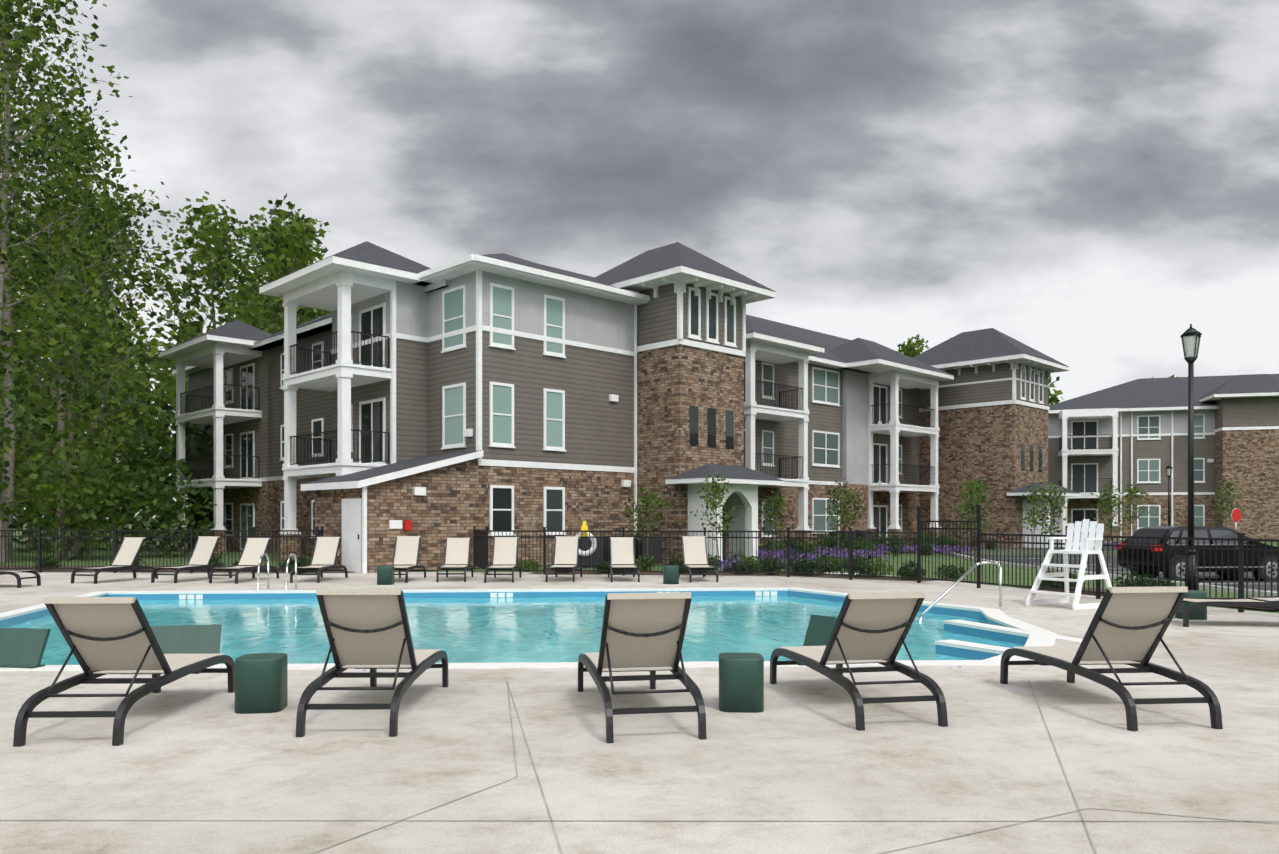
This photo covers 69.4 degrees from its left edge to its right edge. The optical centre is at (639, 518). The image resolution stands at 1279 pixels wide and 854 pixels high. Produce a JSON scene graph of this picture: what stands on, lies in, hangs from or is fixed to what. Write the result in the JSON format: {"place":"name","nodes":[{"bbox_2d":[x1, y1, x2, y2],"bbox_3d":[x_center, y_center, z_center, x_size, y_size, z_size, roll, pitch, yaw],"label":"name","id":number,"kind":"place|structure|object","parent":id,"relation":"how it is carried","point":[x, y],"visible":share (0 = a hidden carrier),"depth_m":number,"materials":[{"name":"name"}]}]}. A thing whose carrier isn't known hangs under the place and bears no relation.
{"place":"outdoors","nodes":[
{"label":"outdoors","id":0,"kind":"place"},
{"bbox_2d":[3,596,1023,664],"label":"pool water","id":1,"kind":"structure","parent":0,"point":[503,630],"depth_m":14.55,"materials":[{"name":"liquid"}]},
{"bbox_2d":[0,628,50,668],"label":"in-pool lounger","id":2,"kind":"object","parent":1,"relation":"in","point":[22,647],"visible":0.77,"depth_m":9.65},
{"bbox_2d":[150,624,221,653],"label":"in-pool lounger","id":3,"kind":"object","parent":1,"relation":"in","point":[192,639],"visible":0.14,"depth_m":9.95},
{"bbox_2d":[803,614,836,645],"bbox_3d":[2.119,1.361,10.925,0.236,0.404,0.382,0,0,-37],"label":"pool seat","id":4,"kind":"object","parent":1,"relation":"in","point":[819,630],"visible":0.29,"depth_m":10.93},
{"bbox_2d":[935,620,1082,659],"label":"pool steps","id":5,"kind":"structure","parent":1,"relation":"in","point":[965,649],"depth_m":12.41,"materials":[{"name":"tile"}]},
{"bbox_2d":[0,571,1278,853],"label":"pool deck","id":6,"kind":"structure","parent":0,"point":[528,759],"depth_m":6.06,"materials":[{"name":"concrete"}]},
{"bbox_2d":[0,570,40,587],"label":"lounger","id":7,"kind":"object","parent":6,"relation":"on","point":[16,575],"visible":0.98,"depth_m":20.98,"materials":[{"name":"black"}]},
{"bbox_2d":[71,537,157,583],"bbox_3d":[-12.958,1.024,22.886,0.705,1.071,1.992,0,0,14],"label":"lounger","id":8,"kind":"object","parent":6,"relation":"on","point":[128,551],"visible":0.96,"depth_m":23.18,"materials":[{"name":"beige"}]},
{"bbox_2d":[13,597,234,745],"bbox_3d":[-3.942,1.061,7.291,0.705,0.996,1.992,0,0,-2],"label":"lounger","id":9,"kind":"object","parent":6,"relation":"on","point":[102,636],"visible":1,"depth_m":6.79,"materials":[{"name":"beige"}]},
{"bbox_2d":[151,536,231,582],"bbox_3d":[-11.171,1.013,23.137,0.705,1.093,1.992,0,0,15],"label":"lounger","id":10,"kind":"object","parent":6,"relation":"on","point":[203,551],"visible":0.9,"depth_m":23.42,"materials":[{"name":"beige"}]},
{"bbox_2d":[209,538,278,583],"bbox_3d":[-9.774,1.031,22.930,0.705,1.056,1.992,0,0,7],"label":"lounger","id":11,"kind":"object","parent":6,"relation":"on","point":[254,550],"visible":0.98,"depth_m":23.26,"materials":[{"name":"beige"}]},
{"bbox_2d":[235,653,287,713],"bbox_3d":[-3.081,1.340,7.536,0.360,0.430,0.360,0,0,-8],"label":"side table","id":12,"kind":"object","parent":6,"relation":"on","point":[261,682],"visible":1,"depth_m":7.37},
{"bbox_2d":[290,537,347,582],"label":"lounger","id":13,"kind":"object","parent":6,"relation":"on","point":[325,554],"visible":1,"depth_m":23.52,"materials":[{"name":"beige"}]},
{"bbox_2d":[296,589,448,736],"bbox_3d":[-2.103,1.044,7.555,0.705,1.031,1.992,0,0,-1],"label":"lounger","id":14,"kind":"object","parent":6,"relation":"on","point":[367,629],"visible":1,"depth_m":7.08,"materials":[{"name":"beige"}]},
{"bbox_2d":[377,566,394,584],"bbox_3d":[-5.956,1.340,21.699,0.360,0.430,0.360,0,0,-2],"label":"side table","id":15,"kind":"object","parent":6,"relation":"on","point":[385,575],"visible":1,"depth_m":21.52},
{"bbox_2d":[389,536,425,582],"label":"lounger","id":16,"kind":"object","parent":6,"relation":"on","point":[406,550],"visible":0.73,"depth_m":23.53,"materials":[{"name":"beige"}]},
{"bbox_2d":[436,538,472,581],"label":"lounger","id":17,"kind":"object","parent":6,"relation":"on","point":[457,550],"visible":1,"depth_m":23.75,"materials":[{"name":"beige"}]},
{"bbox_2d":[484,537,520,582],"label":"lounger","id":18,"kind":"object","parent":6,"relation":"on","point":[505,553],"visible":0.98,"depth_m":23.55,"materials":[{"name":"beige"}]},
{"bbox_2d":[545,536,581,581],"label":"lounger","id":19,"kind":"object","parent":6,"relation":"on","point":[566,549],"visible":1,"depth_m":23.73,"materials":[{"name":"beige"}]},
{"bbox_2d":[608,537,639,581],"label":"lounger","id":20,"kind":"object","parent":6,"relation":"on","point":[622,550],"visible":1,"depth_m":23.70,"materials":[{"name":"beige"}]},
{"bbox_2d":[257,553,1001,620],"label":"pool handrails","id":21,"kind":"object","parent":6,"relation":"on","point":[922,613],"visible":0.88,"depth_m":16.23,"materials":[{"name":"silver metal"}]},
{"bbox_2d":[0,505,1278,611],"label":"pool fence","id":22,"kind":"object","parent":6,"relation":"on","point":[480,548],"visible":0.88,"depth_m":23.17,"materials":[{"name":"black metal"}]},
{"bbox_2d":[576,521,596,555],"bbox_3d":[-1.510,0.565,25.392,0.680,0.960,0.100,0,0,-2],"label":"life ring","id":23,"kind":"object","parent":22,"relation":"attached to","point":[583,527],"visible":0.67,"depth_m":25.35,"materials":[{"name":"white plastic"}]},
{"bbox_2d":[578,592,706,742],"bbox_3d":[-0.043,1.052,7.418,0.705,1.014,1.992,0,0,-10],"label":"lounger","id":24,"kind":"object","parent":6,"relation":"on","point":[643,632],"visible":1,"depth_m":6.93,"materials":[{"name":"beige"}]},
{"bbox_2d":[351,665,971,671],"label":"deck fittings","id":25,"kind":"object","parent":6,"relation":"on","point":[961,667],"visible":0.69,"depth_m":9.59,"materials":[{"name":"grey"}]},
{"bbox_2d":[663,565,678,583],"bbox_3d":[0.746,1.340,21.933,0.360,0.430,0.360,0,0,-2],"label":"side table","id":26,"kind":"object","parent":6,"relation":"on","point":[670,574],"visible":1,"depth_m":21.75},
{"bbox_2d":[679,536,717,582],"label":"lounger","id":27,"kind":"object","parent":6,"relation":"on","point":[694,549],"visible":0.96,"depth_m":23.64,"materials":[{"name":"beige"}]},
{"bbox_2d":[719,652,763,712],"bbox_3d":[0.831,1.340,7.572,0.360,0.430,0.360,0,0,4],"label":"side table","id":28,"kind":"object","parent":6,"relation":"on","point":[741,682],"visible":1,"depth_m":7.40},
{"bbox_2d":[770,592,947,730],"bbox_3d":[1.763,1.066,7.798,0.705,0.987,1.992,0,0,-11],"label":"lounger","id":29,"kind":"object","parent":6,"relation":"on","point":[871,627],"visible":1,"depth_m":7.31,"materials":[{"name":"beige"}]},
{"bbox_2d":[1025,519,1111,609],"bbox_3d":[7.644,0.804,16.381,1.206,1.574,0.968,0,0,-30],"label":"lifeguard chair","id":30,"kind":"object","parent":6,"relation":"on","point":[1087,543],"visible":0.96,"depth_m":16.45,"materials":[{"name":"white plastic"}]},
{"bbox_2d":[1000,586,1222,730],"bbox_3d":[3.847,1.044,7.761,0.705,1.031,1.992,0,0,-5],"label":"lounger","id":31,"kind":"object","parent":6,"relation":"on","point":[1128,625],"visible":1,"depth_m":7.30,"materials":[{"name":"beige"}]},
{"bbox_2d":[1180,324,1201,589],"bbox_3d":[10.564,-1.075,17.707,0.359,5.300,0.359,0,0,-28],"label":"lamp post","id":32,"kind":"object","parent":6,"relation":"on","point":[1190,337],"visible":0.83,"depth_m":17.66,"materials":[{"name":"black metal"}]},
{"bbox_2d":[1175,590,1206,619],"bbox_3d":[8.537,1.340,14.310,0.360,0.430,0.360,0,0,-2],"label":"side table","id":33,"kind":"object","parent":6,"relation":"on","point":[1198,613],"visible":0.65,"depth_m":14.13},
{"bbox_2d":[1176,596,1278,626],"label":"lounger","id":34,"kind":"object","parent":6,"relation":"on","point":[1270,601],"visible":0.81,"depth_m":13.20,"materials":[{"name":"beige"}]},
{"bbox_2d":[0,519,1278,613],"bbox_3d":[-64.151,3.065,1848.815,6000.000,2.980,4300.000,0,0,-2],"label":"ground","id":35,"kind":"structure","parent":0,"point":[173,559],"depth_m":32.85,"materials":[{"name":"green plant"}]},
{"bbox_2d":[0,216,33,487],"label":"tree","id":36,"kind":"object","parent":35,"relation":"on","point":[22,345],"visible":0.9,"depth_m":32.98,"materials":[{"name":"green plant"}]},
{"bbox_2d":[0,362,49,520],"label":"tree","id":37,"kind":"object","parent":35,"relation":"on","point":[23,433],"visible":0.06,"depth_m":130.20,"materials":[{"name":"green plant"}]},
{"bbox_2d":[0,64,69,172],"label":"tall tree","id":38,"kind":"object","parent":35,"relation":"on","point":[30,80],"visible":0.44,"depth_m":34.45,"materials":[{"name":"green plant"}]},
{"bbox_2d":[0,6,76,248],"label":"tall tree","id":39,"kind":"object","parent":35,"relation":"on","point":[75,72],"visible":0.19,"depth_m":37.08,"materials":[{"name":"green plant"}]},
{"bbox_2d":[0,0,83,264],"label":"tall tree","id":40,"kind":"object","parent":35,"relation":"on","point":[15,182],"visible":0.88,"depth_m":33.11,"materials":[{"name":"green plant"}]},
{"bbox_2d":[0,232,113,552],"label":"tree","id":41,"kind":"object","parent":35,"relation":"on","point":[16,314],"visible":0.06,"depth_m":41.96,"materials":[{"name":"green plant"}]},
{"bbox_2d":[0,404,117,552],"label":"thicket","id":42,"kind":"object","parent":35,"relation":"on","point":[22,472],"visible":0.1,"depth_m":42.60,"materials":[{"name":"green plant"}]},
{"bbox_2d":[0,0,132,561],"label":"tall tree","id":43,"kind":"object","parent":35,"relation":"on","point":[61,92],"visible":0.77,"depth_m":34.32,"materials":[{"name":"green plant"}]},
{"bbox_2d":[0,0,132,559],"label":"tall tree","id":44,"kind":"object","parent":35,"relation":"on","point":[10,456],"visible":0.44,"depth_m":35.26,"materials":[{"name":"green plant"}]},
{"bbox_2d":[3,456,141,559],"bbox_3d":[-21.348,-0.360,34.959,4.469,4.027,4.412,0,0,-2],"label":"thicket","id":45,"kind":"object","parent":35,"relation":"on","point":[96,502],"visible":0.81,"depth_m":34.53,"materials":[{"name":"green plant"}]},
{"bbox_2d":[0,244,163,553],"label":"tree","id":46,"kind":"object","parent":35,"relation":"on","point":[83,402],"visible":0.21,"depth_m":40.63,"materials":[{"name":"green plant"}]},
{"bbox_2d":[0,179,172,432],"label":"tree","id":47,"kind":"object","parent":35,"relation":"on","point":[74,233],"visible":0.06,"depth_m":60.07,"materials":[{"name":"green plant"}]},
{"bbox_2d":[0,271,176,559],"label":"tree","id":48,"kind":"object","parent":35,"relation":"on","point":[61,357],"visible":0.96,"depth_m":34.76,"materials":[{"name":"green plant"}]},
{"bbox_2d":[0,68,182,556],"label":"tall tree","id":49,"kind":"object","parent":35,"relation":"on","point":[77,160],"visible":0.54,"depth_m":37.45,"materials":[{"name":"green plant"}]},
{"bbox_2d":[35,433,148,546],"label":"thicket","id":50,"kind":"object","parent":35,"relation":"on","point":[90,533],"depth_m":50.50,"materials":[{"name":"green plant"}]},
{"bbox_2d":[25,312,172,491],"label":"tree","id":51,"kind":"object","parent":35,"relation":"on","point":[160,413],"depth_m":99.44,"materials":[{"name":"green plant"}]},
{"bbox_2d":[14,358,195,540],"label":"tree","id":52,"kind":"object","parent":35,"relation":"on","point":[165,406],"visible":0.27,"depth_m":45.28,"materials":[{"name":"green plant"}]},
{"bbox_2d":[32,164,187,541],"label":"tree","id":53,"kind":"object","parent":35,"relation":"on","point":[131,285],"visible":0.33,"depth_m":54.73,"materials":[{"name":"green plant"}]},
{"bbox_2d":[107,420,204,549],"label":"thicket","id":54,"kind":"object","parent":35,"relation":"on","point":[196,439],"visible":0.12,"depth_m":46.67,"materials":[{"name":"green plant"}]},
{"bbox_2d":[97,462,217,557],"bbox_3d":[-19.334,-0.251,37.288,4.450,4.137,4.424,0,0,-2],"label":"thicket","id":55,"kind":"object","parent":35,"relation":"on","point":[164,509],"visible":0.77,"depth_m":37.07,"materials":[{"name":"green plant"}]},
{"bbox_2d":[125,310,204,454],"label":"tree","id":56,"kind":"object","parent":35,"relation":"on","point":[161,344],"depth_m":103.53,"materials":[{"name":"green plant"}]},
{"bbox_2d":[108,408,226,548],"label":"thicket","id":57,"kind":"object","parent":35,"relation":"on","point":[150,464],"visible":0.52,"depth_m":44.22,"materials":[{"name":"green plant"}]},
{"bbox_2d":[130,191,276,414],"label":"tree","id":58,"kind":"object","parent":35,"relation":"on","point":[220,254],"visible":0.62,"depth_m":57.68,"materials":[{"name":"green plant"}]},
{"bbox_2d":[206,194,329,332],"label":"tree","id":59,"kind":"object","parent":35,"relation":"on","point":[265,254],"visible":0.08,"depth_m":61.12,"materials":[{"name":"green plant"}]},
{"bbox_2d":[223,206,327,322],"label":"tree","id":60,"kind":"object","parent":35,"relation":"on","point":[252,238],"visible":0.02,"depth_m":66.00,"materials":[{"name":"green plant"}]},
{"bbox_2d":[222,210,331,333],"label":"tree","id":61,"kind":"object","parent":35,"relation":"on","point":[293,239],"visible":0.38,"depth_m":55.39,"materials":[{"name":"green plant"}]},
{"bbox_2d":[158,241,1080,573],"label":"apartment building","id":62,"kind":"structure","parent":35,"relation":"on","point":[380,407],"depth_m":32.75,"materials":[{"name":"stone"}]},
{"bbox_2d":[0,547,1273,609],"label":"mulch beds","id":63,"kind":"object","parent":35,"relation":"on","point":[661,573],"visible":0.22,"depth_m":25.89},
{"bbox_2d":[34,557,61,569],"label":"shrub","id":64,"kind":"object","parent":63,"relation":"on","point":[48,563],"visible":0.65,"depth_m":27.56,"materials":[{"name":"green plant"}]},
{"bbox_2d":[288,557,308,573],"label":"shrub","id":65,"kind":"object","parent":63,"relation":"on","point":[291,565],"visible":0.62,"depth_m":25.93,"materials":[{"name":"green plant"}]},
{"bbox_2d":[515,559,539,571],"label":"shrub","id":66,"kind":"object","parent":63,"relation":"on","point":[533,564],"visible":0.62,"depth_m":26.95,"materials":[{"name":"green plant"}]},
{"bbox_2d":[575,538,603,566],"bbox_3d":[-1.810,1.075,29.805,0.940,0.960,0.940,0,0,-44],"label":"ac unit","id":67,"kind":"object","parent":63,"relation":"on","point":[582,548],"visible":0.29,"depth_m":29.42,"materials":[{"name":"grey"}]},
{"bbox_2d":[603,536,634,564],"bbox_3d":[-0.808,1.075,31.069,0.940,0.960,0.940,0,0,-44],"label":"ac unit","id":68,"kind":"object","parent":63,"relation":"on","point":[606,549],"visible":0.25,"depth_m":30.72,"materials":[{"name":"grey"}]},
{"bbox_2d":[628,535,661,562],"bbox_3d":[0.119,1.075,31.980,0.940,0.960,0.940,0,0,-44],"label":"ac unit","id":69,"kind":"object","parent":63,"relation":"on","point":[658,550],"visible":0.33,"depth_m":31.65,"materials":[{"name":"grey"}]},
{"bbox_2d":[624,482,671,553],"bbox_3d":[0.292,0.324,30.581,1.738,3.109,1.610,0,0,28],"label":"young tree","id":70,"kind":"object","parent":63,"relation":"on","point":[646,502],"visible":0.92,"depth_m":30.45,"materials":[{"name":"green plant"}]},
{"bbox_2d":[730,561,755,573],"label":"shrub","id":71,"kind":"object","parent":63,"relation":"on","point":[742,566],"visible":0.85,"depth_m":25.54,"materials":[{"name":"green plant"}]},
{"bbox_2d":[762,556,781,574],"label":"shrub","id":72,"kind":"object","parent":63,"relation":"on","point":[770,566],"visible":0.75,"depth_m":25.28,"materials":[{"name":"green plant"}]},
{"bbox_2d":[715,556,837,570],"bbox_3d":[3.946,1.357,27.072,3.511,0.477,1.406,0,0,-2],"label":"flower bed","id":73,"kind":"object","parent":63,"relation":"on","point":[734,561],"visible":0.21,"depth_m":26.80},
{"bbox_2d":[785,558,813,574],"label":"shrub","id":74,"kind":"object","parent":63,"relation":"on","point":[797,564],"visible":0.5,"depth_m":25.20,"materials":[{"name":"green plant"}]},
{"bbox_2d":[726,546,891,559],"bbox_3d":[6.057,1.351,35.668,5.999,0.487,5.620,0,0,-2],"label":"flower bed","id":75,"kind":"object","parent":63,"relation":"on","point":[832,552],"visible":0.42,"depth_m":33.66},
{"bbox_2d":[797,558,824,575],"bbox_3d":[4.669,1.345,25.046,0.824,0.549,0.837,0,0,-2],"label":"shrub","id":76,"kind":"object","parent":63,"relation":"on","point":[812,566],"visible":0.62,"depth_m":24.93,"materials":[{"name":"green plant"}]},
{"bbox_2d":[836,489,865,526],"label":"young tree","id":77,"kind":"object","parent":63,"relation":"on","point":[854,500],"visible":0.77,"depth_m":42.59,"materials":[{"name":"green plant"}]},
{"bbox_2d":[838,556,874,577],"bbox_3d":[5.735,1.296,24.346,0.995,0.626,1.035,0,0,-2],"label":"shrub","id":78,"kind":"object","parent":63,"relation":"on","point":[858,565],"visible":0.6,"depth_m":24.23,"materials":[{"name":"green plant"}]},
{"bbox_2d":[861,556,892,577],"bbox_3d":[6.195,1.298,24.165,0.867,0.612,0.836,0,0,-2],"label":"shrub","id":79,"kind":"object","parent":63,"relation":"on","point":[884,568],"visible":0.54,"depth_m":24.05,"materials":[{"name":"green plant"}]},
{"bbox_2d":[896,564,926,579],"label":"shrub","id":80,"kind":"object","parent":63,"relation":"on","point":[908,571],"visible":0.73,"depth_m":23.27,"materials":[{"name":"green plant"}]},
{"bbox_2d":[869,543,976,553],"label":"flower bed","id":81,"kind":"object","parent":63,"relation":"on","point":[884,548],"visible":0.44,"depth_m":40.90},
{"bbox_2d":[1045,571,1077,588],"bbox_3d":[9.178,1.373,20.065,0.717,0.488,0.735,0,0,-2],"label":"shrub","id":82,"kind":"object","parent":63,"relation":"on","point":[1059,583],"visible":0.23,"depth_m":19.94,"materials":[{"name":"green plant"}]},
{"bbox_2d":[1113,571,1160,586],"bbox_3d":[9.938,1.334,18.469,0.872,0.575,0.875,0,0,-2],"label":"shrub","id":83,"kind":"object","parent":63,"relation":"on","point":[1140,581],"visible":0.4,"depth_m":18.39,"materials":[{"name":"green plant"}]},
{"bbox_2d":[639,554,655,570],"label":"shrub","id":84,"kind":"object","parent":35,"relation":"on","point":[648,562],"visible":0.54,"depth_m":27.63,"materials":[{"name":"green plant"}]},
{"bbox_2d":[690,472,743,567],"bbox_3d":[2.411,0.206,29.268,1.606,3.343,1.610,0,0,33],"label":"young tree","id":85,"kind":"object","parent":35,"relation":"on","point":[715,492],"visible":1,"depth_m":29.23,"materials":[{"name":"green plant"}]},
{"bbox_2d":[758,490,794,551],"bbox_3d":[5.023,0.419,34.662,1.562,2.915,1.494,0,0,-37],"label":"young tree","id":86,"kind":"object","parent":35,"relation":"on","point":[776,511],"visible":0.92,"depth_m":34.54,"materials":[{"name":"green plant"}]},
{"bbox_2d":[819,555,835,571],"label":"shrub","id":87,"kind":"object","parent":35,"relation":"on","point":[832,561],"visible":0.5,"depth_m":27.03,"materials":[{"name":"green plant"}]},
{"bbox_2d":[820,478,855,547],"bbox_3d":[8.222,0.100,38.367,1.551,3.551,1.252,0,0,-18],"label":"young tree","id":88,"kind":"object","parent":35,"relation":"on","point":[837,506],"visible":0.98,"depth_m":38.27,"materials":[{"name":"green plant"}]},
{"bbox_2d":[887,535,902,555],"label":"shrub","id":89,"kind":"object","parent":35,"relation":"on","point":[895,549],"visible":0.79,"depth_m":38.15,"materials":[{"name":"green plant"}]},
{"bbox_2d":[897,333,928,357],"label":"tree","id":90,"kind":"object","parent":35,"relation":"on","point":[909,350],"visible":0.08,"depth_m":96.01,"materials":[{"name":"green plant"}]},
{"bbox_2d":[933,565,968,578],"bbox_3d":[8.095,1.400,24.009,0.842,0.404,0.884,0,0,32],"label":"shrub","id":91,"kind":"object","parent":35,"relation":"on","point":[951,574],"visible":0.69,"depth_m":23.90,"materials":[{"name":"green plant"}]},
{"bbox_2d":[952,475,987,561],"bbox_3d":[12.969,0.178,36.335,1.409,3.722,1.940,0,0,23],"label":"young tree","id":92,"kind":"object","parent":35,"relation":"on","point":[965,503],"visible":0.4,"depth_m":36.34,"materials":[{"name":"green plant"}]},
{"bbox_2d":[950,477,996,563],"bbox_3d":[11.263,0.240,31.384,1.530,3.314,1.537,0,0,35],"label":"young tree","id":93,"kind":"object","parent":35,"relation":"on","point":[975,499],"visible":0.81,"depth_m":31.33,"materials":[{"name":"green plant"}]},
{"bbox_2d":[1019,485,1054,556],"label":"young tree","id":94,"kind":"object","parent":35,"relation":"on","point":[1033,520],"visible":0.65,"depth_m":40.58,"materials":[{"name":"green plant"}]},
{"bbox_2d":[1027,481,1069,566],"bbox_3d":[15.628,0.399,34.916,1.771,3.597,1.497,0,0,-23],"label":"young tree","id":95,"kind":"object","parent":35,"relation":"on","point":[1051,505],"visible":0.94,"depth_m":34.95,"materials":[{"name":"green plant"}]},
{"bbox_2d":[1048,376,1062,405],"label":"tree","id":96,"kind":"object","parent":35,"relation":"on","point":[1053,398],"visible":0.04,"depth_m":148.99,"materials":[{"name":"green plant"}]},
{"bbox_2d":[1090,483,1129,560],"bbox_3d":[19.999,0.316,39.235,1.608,3.618,1.618,0,0,-14],"label":"young tree","id":97,"kind":"object","parent":35,"relation":"on","point":[1108,495],"visible":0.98,"depth_m":39.16,"materials":[{"name":"green plant"}]},
{"bbox_2d":[1213,480,1245,527],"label":"young tree","id":98,"kind":"object","parent":35,"relation":"on","point":[1225,496],"visible":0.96,"depth_m":45.89,"materials":[{"name":"green plant"}]},
{"bbox_2d":[0,0,1278,518],"label":"sky","id":99,"kind":"structure","parent":0,"point":[1087,184],"materials":[{"name":"grey"}]},
{"bbox_2d":[936,542,1276,596],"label":"lawn","id":100,"kind":"structure","parent":0,"point":[1231,586],"depth_m":33.57,"materials":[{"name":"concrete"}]},
{"bbox_2d":[1116,482,1152,532],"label":"young tree","id":101,"kind":"object","parent":100,"relation":"on","point":[1131,494],"visible":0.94,"depth_m":45.83,"materials":[{"name":"green plant"}]},
{"bbox_2d":[1166,465,1172,525],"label":"lamp post","id":102,"kind":"object","parent":100,"relation":"on","point":[1168,470],"visible":0.56,"depth_m":51.44,"materials":[{"name":"black metal"}]},
{"bbox_2d":[1116,526,1276,581],"bbox_3d":[17.334,1.087,28.309,4.601,1.709,2.240,0,0,-6],"label":"car","id":103,"kind":"object","parent":100,"relation":"on","point":[1199,531],"visible":0.77,"depth_m":27.48,"materials":[{"name":"black paint"}]},
{"bbox_2d":[1231,508,1240,530],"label":"road sign","id":104,"kind":"object","parent":100,"relation":"on","point":[1236,515],"visible":0.79,"depth_m":41.86,"materials":[{"name":"red"}]},
{"bbox_2d":[1048,374,1278,539],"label":"apartment building","id":105,"kind":"structure","parent":0,"point":[1121,436],"depth_m":65.57,"materials":[{"name":"stone"}]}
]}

